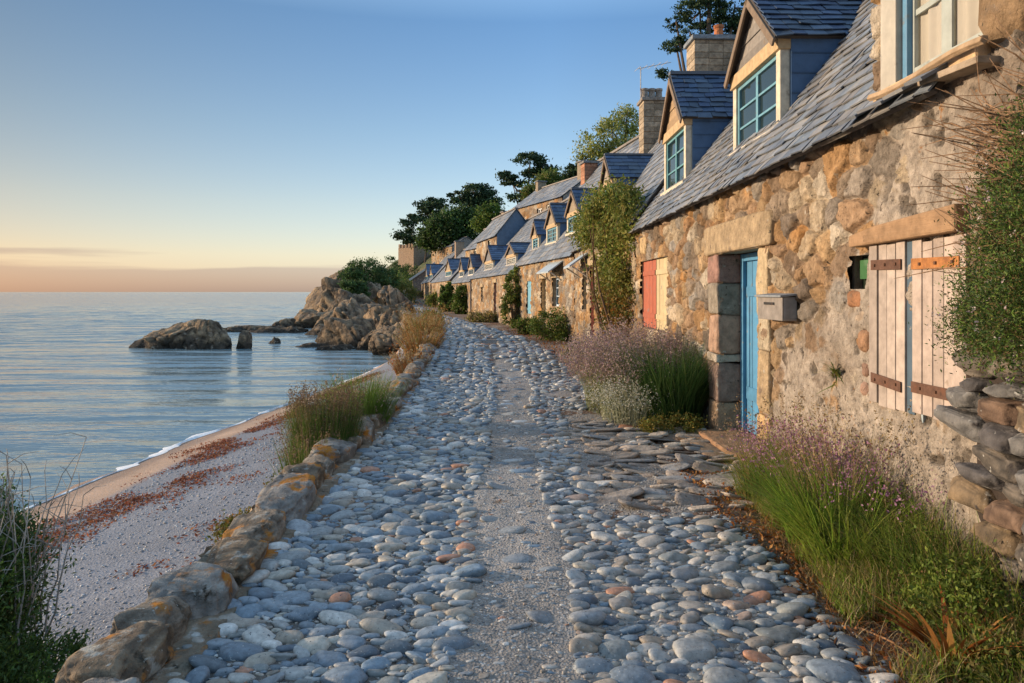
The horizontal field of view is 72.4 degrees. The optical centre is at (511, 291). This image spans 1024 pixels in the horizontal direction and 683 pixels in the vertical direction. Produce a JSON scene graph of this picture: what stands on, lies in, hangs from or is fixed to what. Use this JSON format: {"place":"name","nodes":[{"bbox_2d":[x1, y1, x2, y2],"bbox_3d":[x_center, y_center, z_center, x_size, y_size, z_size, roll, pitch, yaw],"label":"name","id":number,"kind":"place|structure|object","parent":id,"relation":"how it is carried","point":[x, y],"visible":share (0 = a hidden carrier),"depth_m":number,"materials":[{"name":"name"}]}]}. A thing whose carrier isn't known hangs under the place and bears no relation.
{"place":"outdoors","nodes":[
{"label":"outdoors","id":0,"kind":"place"},
{"bbox_2d":[0,292,392,510],"bbox_3d":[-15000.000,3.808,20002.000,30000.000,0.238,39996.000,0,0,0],"label":"sea","id":1,"kind":"structure","parent":0,"point":[72,362],"depth_m":32.23,"materials":[{"name":"liquid"}]},
{"bbox_2d":[129,319,231,349],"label":"rocky islet","id":2,"kind":"object","parent":1,"relation":"in","point":[201,334],"visible":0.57,"depth_m":46.84,"materials":[{"name":"stone"}]},
{"bbox_2d":[19,365,379,511],"bbox_3d":[-7.746,3.696,20.956,0.943,0.187,29.948,0,0,4],"label":"sea foam","id":3,"kind":"object","parent":1,"relation":"on","point":[165,450],"visible":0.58,"depth_m":16.82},
{"bbox_2d":[236,330,251,348],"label":"sea stack","id":4,"kind":"object","parent":1,"relation":"in","point":[245,339],"visible":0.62,"depth_m":46.99,"materials":[{"name":"grey stone"}]},
{"bbox_2d":[223,325,308,332],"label":"flat reef","id":5,"kind":"object","parent":1,"relation":"in","point":[288,329],"visible":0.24,"depth_m":66.60},
{"bbox_2d":[269,337,280,343],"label":"sea rock","id":6,"kind":"object","parent":1,"relation":"in","point":[275,340],"visible":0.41,"depth_m":51.97,"materials":[{"name":"grey stone"}]},
{"bbox_2d":[250,269,413,335],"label":"rocky headland","id":7,"kind":"structure","parent":1,"relation":"in","point":[327,298],"depth_m":76.74,"materials":[{"name":"stone"}]},
{"bbox_2d":[337,277,370,296],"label":"headland bush","id":8,"kind":"object","parent":7,"relation":"on","point":[356,287],"visible":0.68,"depth_m":83.34,"materials":[{"name":"green plant"}]},
{"bbox_2d":[335,264,378,286],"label":"headland bush","id":9,"kind":"object","parent":7,"relation":"on","point":[350,273],"visible":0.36,"depth_m":87.03,"materials":[{"name":"green plant"}]},
{"bbox_2d":[339,252,392,286],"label":"headland bush","id":10,"kind":"object","parent":7,"relation":"on","point":[380,274],"visible":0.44,"depth_m":91.45,"materials":[{"name":"green plant"}]},
{"bbox_2d":[295,300,416,355],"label":"boulder outcrop","id":11,"kind":"object","parent":1,"relation":"in","point":[371,329],"visible":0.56,"depth_m":48.12,"materials":[{"name":"stone"}]},
{"bbox_2d":[0,0,744,291],"label":"sky","id":12,"kind":"structure","parent":0,"point":[146,145],"materials":[{"name":"blue"}]},
{"bbox_2d":[10,251,950,682],"bbox_3d":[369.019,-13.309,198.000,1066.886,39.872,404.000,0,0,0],"label":"ground","id":13,"kind":"structure","parent":0,"point":[118,485],"depth_m":9.16,"materials":[{"name":"beige sand"}]},
{"bbox_2d":[0,470,97,682],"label":"coastal shrub","id":14,"kind":"object","parent":13,"relation":"on","point":[28,667],"visible":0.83,"depth_m":3.94,"materials":[{"name":"green plant"}]},
{"bbox_2d":[0,432,105,661],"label":"dry thistle","id":15,"kind":"object","parent":14,"relation":"on","point":[29,546],"visible":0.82,"depth_m":4.02,"materials":[{"name":"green plant"}]},
{"bbox_2d":[34,435,288,671],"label":"shingle stones","id":16,"kind":"object","parent":13,"relation":"on","point":[141,551],"visible":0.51,"depth_m":9.44,"materials":[{"name":"grey gravel"}]},
{"bbox_2d":[28,371,380,660],"bbox_3d":[-5.303,3.175,16.483,5.739,1.052,23.338,0,0,0],"label":"seaweed","id":17,"kind":"object","parent":13,"relation":"on","point":[133,498],"visible":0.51,"depth_m":11.32,"materials":[{"name":"brown plant"}]},
{"bbox_2d":[55,310,440,682],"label":"sea wall","id":18,"kind":"structure","parent":13,"relation":"on","point":[147,640],"depth_m":3.48,"materials":[{"name":"grey stone"}]},
{"bbox_2d":[205,506,250,544],"bbox_3d":[-2.000,1.726,5.089,0.346,0.282,0.634,0,0,0],"label":"moss cushion","id":19,"kind":"object","parent":18,"relation":"on","point":[225,525],"visible":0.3,"depth_m":5.05,"materials":[{"name":"green plant"}]},
{"bbox_2d":[263,470,279,486],"bbox_3d":[-2.006,1.726,6.062,0.352,0.292,0.614,0,0,0],"label":"moss cushion","id":20,"kind":"object","parent":18,"relation":"on","point":[267,482],"visible":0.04,"depth_m":6.09,"materials":[{"name":"green plant"}]},
{"bbox_2d":[380,340,434,375],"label":"dry plant","id":21,"kind":"object","parent":18,"relation":"on","point":[399,367],"visible":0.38,"depth_m":14.84,"materials":[{"name":"brown plant"}]},
{"bbox_2d":[391,298,452,328],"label":"dry plant","id":22,"kind":"object","parent":18,"relation":"on","point":[423,312],"visible":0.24,"depth_m":27.30,"materials":[{"name":"brown plant"}]},
{"bbox_2d":[390,318,456,354],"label":"dry plant","id":23,"kind":"object","parent":18,"relation":"on","point":[432,339],"visible":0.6,"depth_m":19.27,"materials":[{"name":"brown plant"}]},
{"bbox_2d":[396,301,458,338],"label":"dry plant","id":24,"kind":"object","parent":18,"relation":"on","point":[420,323],"visible":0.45,"depth_m":22.75,"materials":[{"name":"brown plant"}]},
{"bbox_2d":[419,307,445,327],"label":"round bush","id":25,"kind":"object","parent":18,"relation":"on","point":[433,315],"visible":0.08,"depth_m":28.90,"materials":[{"name":"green plant"}]},
{"bbox_2d":[265,418,347,473],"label":"heather clump","id":26,"kind":"object","parent":13,"relation":"on","point":[295,459],"visible":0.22,"depth_m":6.52,"materials":[{"name":"green plant"}]},
{"bbox_2d":[274,377,369,457],"bbox_3d":[-1.920,1.550,7.115,0.987,1.340,1.010,0,0,0],"label":"heather clump","id":27,"kind":"object","parent":13,"relation":"on","point":[342,416],"visible":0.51,"depth_m":6.91,"materials":[{"name":"green plant"}]},
{"bbox_2d":[312,366,410,426],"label":"green rush clump","id":28,"kind":"object","parent":13,"relation":"on","point":[378,402],"visible":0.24,"depth_m":8.29,"materials":[{"name":"green plant"}]},
{"bbox_2d":[369,264,403,293],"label":"headland bush","id":29,"kind":"object","parent":13,"relation":"on","point":[393,273],"visible":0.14,"depth_m":97.51,"materials":[{"name":"green plant"}]},
{"bbox_2d":[384,255,408,282],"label":"headland bush","id":30,"kind":"object","parent":13,"relation":"on","point":[397,266],"visible":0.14,"depth_m":117.73,"materials":[{"name":"green plant"}]},
{"bbox_2d":[388,264,416,288],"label":"headland bush","id":31,"kind":"object","parent":13,"relation":"on","point":[402,275],"visible":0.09,"depth_m":110.85,"materials":[{"name":"green plant"}]},
{"bbox_2d":[389,263,420,278],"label":"headland bush","id":32,"kind":"object","parent":13,"relation":"on","point":[409,266],"visible":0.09,"depth_m":123.33,"materials":[{"name":"green plant"}]},
{"bbox_2d":[392,274,421,302],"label":"bush","id":33,"kind":"object","parent":13,"relation":"on","point":[412,293],"visible":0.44,"depth_m":87.65,"materials":[{"name":"green plant"}]},
{"bbox_2d":[403,288,423,297],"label":"bush","id":34,"kind":"object","parent":13,"relation":"on","point":[419,294],"visible":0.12,"depth_m":95.59,"materials":[{"name":"green plant"}]},
{"bbox_2d":[398,243,429,271],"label":"stone tower","id":35,"kind":"structure","parent":13,"relation":"on","point":[407,255],"depth_m":139.25,"materials":[{"name":"beige stone"}]},
{"bbox_2d":[389,196,450,262],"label":"pine tree","id":36,"kind":"object","parent":13,"relation":"on","point":[428,205],"visible":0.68,"depth_m":135.07,"materials":[{"name":"green plant"}]},
{"bbox_2d":[409,262,434,290],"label":"shed","id":37,"kind":"structure","parent":13,"relation":"on","point":[418,278],"depth_m":103.10,"materials":[{"name":"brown stone"}]},
{"bbox_2d":[421,289,436,306],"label":"bush","id":38,"kind":"object","parent":13,"relation":"on","point":[431,298],"visible":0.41,"depth_m":73.33,"materials":[{"name":"green plant"}]},
{"bbox_2d":[421,251,454,301],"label":"stone cottage","id":39,"kind":"structure","parent":13,"relation":"on","point":[432,271],"depth_m":86.70,"materials":[{"name":"stone"}]},
{"bbox_2d":[436,281,455,311],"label":"clipped bush","id":40,"kind":"object","parent":13,"relation":"on","point":[445,294],"visible":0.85,"depth_m":56.69,"materials":[{"name":"green plant"}]},
{"bbox_2d":[411,197,481,255],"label":"round tree","id":41,"kind":"object","parent":13,"relation":"on","point":[433,235],"visible":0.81,"depth_m":115.98,"materials":[{"name":"green plant"}]},
{"bbox_2d":[431,236,472,263],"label":"stone house","id":42,"kind":"structure","parent":13,"relation":"on","point":[437,258],"depth_m":115.29,"materials":[{"name":"stone"}]},
{"bbox_2d":[430,241,475,305],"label":"stone cottage","id":43,"kind":"structure","parent":13,"relation":"on","point":[449,272],"depth_m":71.54,"materials":[{"name":"stone"}]},
{"bbox_2d":[449,283,467,313],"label":"clipped bush","id":44,"kind":"object","parent":13,"relation":"on","point":[459,305],"visible":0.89,"depth_m":50.15,"materials":[{"name":"green plant"}]},
{"bbox_2d":[451,254,482,314],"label":"stone cottage","id":45,"kind":"structure","parent":13,"relation":"on","point":[470,266],"depth_m":51.31,"materials":[{"name":"stone"}]},
{"bbox_2d":[446,182,505,208],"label":"pine tree","id":46,"kind":"object","parent":13,"relation":"on","point":[479,194],"visible":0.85,"depth_m":130.60,"materials":[{"name":"green plant"}]},
{"bbox_2d":[463,309,497,322],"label":"wayside bush","id":47,"kind":"object","parent":13,"relation":"on","point":[487,316],"visible":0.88,"depth_m":36.95,"materials":[{"name":"green plant"}]},
{"bbox_2d":[464,211,505,256],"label":"stone house","id":48,"kind":"structure","parent":13,"relation":"on","point":[470,249],"depth_m":64.66,"materials":[{"name":"stone"}]},
{"bbox_2d":[464,197,509,232],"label":"round tree","id":49,"kind":"object","parent":13,"relation":"on","point":[487,215],"visible":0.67,"depth_m":102.81,"materials":[{"name":"green plant"}]},
{"bbox_2d":[474,207,526,262],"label":"stone house","id":50,"kind":"structure","parent":13,"relation":"on","point":[503,228],"depth_m":45.46,"materials":[{"name":"stone"}]},
{"bbox_2d":[499,264,520,328],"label":"clipped bush","id":51,"kind":"object","parent":13,"relation":"on","point":[511,297],"visible":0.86,"depth_m":30.81,"materials":[{"name":"green plant"}]},
{"bbox_2d":[470,198,568,325],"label":"stone cottage","id":52,"kind":"structure","parent":13,"relation":"on","point":[487,281],"depth_m":40.13,"materials":[{"name":"stone"}]},
{"bbox_2d":[210,290,828,682],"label":"lane","id":53,"kind":"structure","parent":13,"relation":"on","point":[505,672],"depth_m":3.87,"materials":[{"name":"grey gravel"}]},
{"bbox_2d":[512,317,539,334],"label":"wayside bush","id":54,"kind":"object","parent":13,"relation":"on","point":[521,325],"visible":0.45,"depth_m":26.28,"materials":[{"name":"green plant"}]},
{"bbox_2d":[495,149,560,203],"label":"pine tree","id":55,"kind":"object","parent":13,"relation":"on","point":[539,163],"visible":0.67,"depth_m":91.31,"materials":[{"name":"green plant"}]},
{"bbox_2d":[516,167,566,199],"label":"round tree","id":56,"kind":"object","parent":13,"relation":"on","point":[527,190],"visible":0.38,"depth_m":73.29,"materials":[{"name":"green plant"}]},
{"bbox_2d":[513,160,582,219],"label":"stone house","id":57,"kind":"structure","parent":13,"relation":"on","point":[541,197],"depth_m":54.06,"materials":[{"name":"stone"}]},
{"bbox_2d":[526,306,571,341],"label":"wayside bush","id":58,"kind":"object","parent":13,"relation":"on","point":[558,332],"visible":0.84,"depth_m":22.92,"materials":[{"name":"green plant"}]},
{"bbox_2d":[551,159,593,182],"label":"pine tree","id":59,"kind":"object","parent":13,"relation":"on","point":[571,171],"visible":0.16,"depth_m":65.54,"materials":[{"name":"green plant"}]},
{"bbox_2d":[516,135,638,341],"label":"stone cottage","id":60,"kind":"structure","parent":13,"relation":"on","point":[546,281],"depth_m":26.55,"materials":[{"name":"stone"}]},
{"bbox_2d":[556,278,559,305],"bbox_3d":[1.762,0.000,24.489,0.230,1.000,0.900,0,0,-10],"label":"window","id":61,"kind":"structure","parent":60,"relation":"in","point":[557,280],"depth_m":24.83,"materials":[{"name":"paint"}]},
{"bbox_2d":[560,339,594,356],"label":"wayside bush","id":62,"kind":"object","parent":13,"relation":"on","point":[572,348],"visible":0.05,"depth_m":17.45,"materials":[{"name":"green plant"}]},
{"bbox_2d":[567,102,638,164],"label":"light tree","id":63,"kind":"object","parent":13,"relation":"on","point":[622,125],"visible":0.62,"depth_m":55.44,"materials":[{"name":"green plant"}]},
{"bbox_2d":[553,314,698,419],"bbox_3d":[1.584,0.923,9.502,2.054,1.405,2.881,0,0,0],"label":"lavender","id":64,"kind":"object","parent":13,"relation":"on","point":[599,357],"visible":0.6,"depth_m":9.02,"materials":[{"name":"purple plant"}]},
{"bbox_2d":[584,365,672,426],"bbox_3d":[1.465,1.226,8.519,1.175,0.799,1.160,0,0,0],"label":"silver wormwood","id":65,"kind":"object","parent":13,"relation":"on","point":[632,417],"visible":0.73,"depth_m":8.34,"materials":[{"name":"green plant"}]},
{"bbox_2d":[563,24,735,364],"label":"stone cottage","id":66,"kind":"structure","parent":13,"relation":"on","point":[705,52],"depth_m":18.38,"materials":[{"name":"stone"}]},
{"bbox_2d":[565,172,652,369],"bbox_3d":[2.012,-0.311,15.302,1.638,4.225,5.502,0,0,0],"label":"creeper","id":67,"kind":"object","parent":66,"relation":"attached to","point":[606,215],"visible":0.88,"depth_m":13.77,"materials":[{"name":"green plant"}]},
{"bbox_2d":[634,62,670,98],"bbox_3d":[4.390,-6.531,21.634,1.168,1.262,0.510,0,0,-15],"label":"television aerial","id":68,"kind":"object","parent":66,"relation":"on","point":[648,68],"visible":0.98,"depth_m":21.47,"materials":[{"name":"metal"}]},
{"bbox_2d":[632,407,709,434],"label":"yellow plant","id":69,"kind":"object","parent":13,"relation":"on","point":[648,425],"visible":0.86,"depth_m":7.95,"materials":[{"name":"green plant"}]},
{"bbox_2d":[655,0,744,80],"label":"pine tree","id":70,"kind":"object","parent":13,"relation":"on","point":[730,19],"visible":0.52,"depth_m":35.76,"materials":[{"name":"green plant"}]},
{"bbox_2d":[498,328,953,682],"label":"dead leaves","id":71,"kind":"object","parent":13,"relation":"on","point":[798,571],"visible":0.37,"depth_m":4.11,"materials":[{"name":"brown plant"}]},
{"bbox_2d":[713,417,813,481],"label":"feathery grass","id":72,"kind":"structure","parent":13,"relation":"on","point":[750,445],"depth_m":5.83,"materials":[{"name":"beige plant"}]},
{"bbox_2d":[721,407,873,496],"bbox_3d":[2.169,1.246,5.140,0.977,0.752,1.523,0,0,0],"label":"valerian","id":73,"kind":"object","parent":13,"relation":"on","point":[791,441],"visible":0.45,"depth_m":5.12,"materials":[{"name":"purple plant"}]},
{"bbox_2d":[698,439,919,548],"bbox_3d":[2.000,1.300,4.441,1.718,0.600,1.686,0,0,-20],"label":"grass tuft","id":74,"kind":"object","parent":13,"relation":"on","point":[776,491],"visible":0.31,"depth_m":4.39,"materials":[{"name":"green plant"}]},
{"bbox_2d":[628,0,1023,589],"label":"stone cottage","id":75,"kind":"structure","parent":13,"relation":"on","point":[794,162],"depth_m":5.33,"materials":[{"name":"stone"}]},
{"bbox_2d":[740,252,758,434],"bbox_3d":[2.614,0.560,7.262,0.142,1.960,1.201,0,0,0],"label":"door","id":76,"kind":"structure","parent":75,"relation":"in","point":[749,348],"depth_m":7.70,"materials":[{"name":"paint"}]},
{"bbox_2d":[754,293,796,320],"bbox_3d":[2.281,0.126,6.064,0.157,0.229,0.601,0,0,0],"label":"letter box","id":77,"kind":"object","parent":75,"relation":"attached to","point":[778,306],"visible":0.98,"depth_m":5.88,"materials":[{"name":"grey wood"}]},
{"bbox_2d":[811,361,842,394],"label":"wall fern","id":78,"kind":"object","parent":75,"relation":"attached to","point":[834,371],"depth_m":5.05,"materials":[{"name":"green plant"}]},
{"bbox_2d":[714,385,941,528],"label":"feathery grass","id":79,"kind":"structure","parent":13,"relation":"on","point":[795,446],"depth_m":4.34,"materials":[{"name":"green plant"}]},
{"bbox_2d":[707,462,983,574],"bbox_3d":[1.931,1.327,3.959,1.558,0.546,1.816,0,0,0],"label":"grass tuft","id":80,"kind":"object","parent":13,"relation":"on","point":[812,532],"visible":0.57,"depth_m":3.98,"materials":[{"name":"green plant"}]},
{"bbox_2d":[813,435,946,534],"bbox_3d":[2.216,1.258,4.199,0.743,0.734,0.919,0,0,-41],"label":"valerian","id":81,"kind":"object","parent":13,"relation":"on","point":[876,482],"visible":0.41,"depth_m":4.17,"materials":[{"name":"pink plant"}]},
{"bbox_2d":[855,571,947,682],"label":"bramble stem","id":82,"kind":"object","parent":13,"relation":"on","point":[890,640],"visible":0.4,"depth_m":3.17,"materials":[{"name":"brown plant"}]},
{"bbox_2d":[805,484,1015,596],"bbox_3d":[2.160,1.334,3.602,1.230,0.532,1.304,0,0,0],"label":"grass tuft","id":83,"kind":"object","parent":13,"relation":"on","point":[883,553],"visible":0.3,"depth_m":3.57,"materials":[{"name":"plant"}]},
{"bbox_2d":[855,583,1023,674],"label":"dried dock","id":84,"kind":"object","parent":13,"relation":"on","point":[929,633],"visible":0.45,"depth_m":2.98,"materials":[{"name":"brown plant"}]},
{"bbox_2d":[883,525,1023,650],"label":"leafy herb","id":85,"kind":"object","parent":13,"relation":"on","point":[915,590],"visible":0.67,"depth_m":3.13,"materials":[{"name":"green plant"}]},
{"bbox_2d":[934,323,1023,608],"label":"dry stone wall","id":86,"kind":"structure","parent":13,"relation":"on","point":[988,486],"depth_m":3.26,"materials":[{"name":"grey stone"}]},
{"bbox_2d":[894,13,1023,398],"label":"hanging shrub","id":87,"kind":"object","parent":86,"relation":"on","point":[1002,254],"visible":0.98,"depth_m":2.95,"materials":[{"name":"green plant"}]},
{"bbox_2d":[952,612,1023,682],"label":"leafy herb","id":88,"kind":"object","parent":13,"relation":"on","point":[1008,652],"visible":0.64,"depth_m":2.74,"materials":[{"name":"green plant"}]},
{"bbox_2d":[413,305,570,377],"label":"distant cobblestone paving","id":89,"kind":"structure","parent":0,"point":[462,354],"depth_m":17.41,"materials":[{"name":"grey stone"}]},
{"bbox_2d":[166,374,901,682],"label":"cobblestone paving","id":90,"kind":"structure","parent":0,"point":[248,633],"depth_m":3.78,"materials":[{"name":"grey stone"}]},
{"bbox_2d":[560,419,759,510],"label":"doorstep paving","id":91,"kind":"structure","parent":0,"point":[670,479],"depth_m":6.23,"materials":[{"name":"stone"}]},
{"bbox_2d":[593,334,732,426],"bbox_3d":[1.982,1.053,8.568,2.070,1.095,2.057,0,0,0],"label":"reed clump","id":92,"kind":"object","parent":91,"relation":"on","point":[688,387],"visible":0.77,"depth_m":8.21,"materials":[{"name":"green plant"}]},
{"bbox_2d":[713,442,810,502],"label":"grass tuft","id":93,"kind":"object","parent":91,"relation":"on","point":[744,476],"visible":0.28,"depth_m":5.35,"materials":[{"name":"plant"}]},
{"bbox_2d":[725,419,1023,682],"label":"grass","id":94,"kind":"structure","parent":0,"point":[840,582],"depth_m":3.44,"materials":[{"name":"green plant"}]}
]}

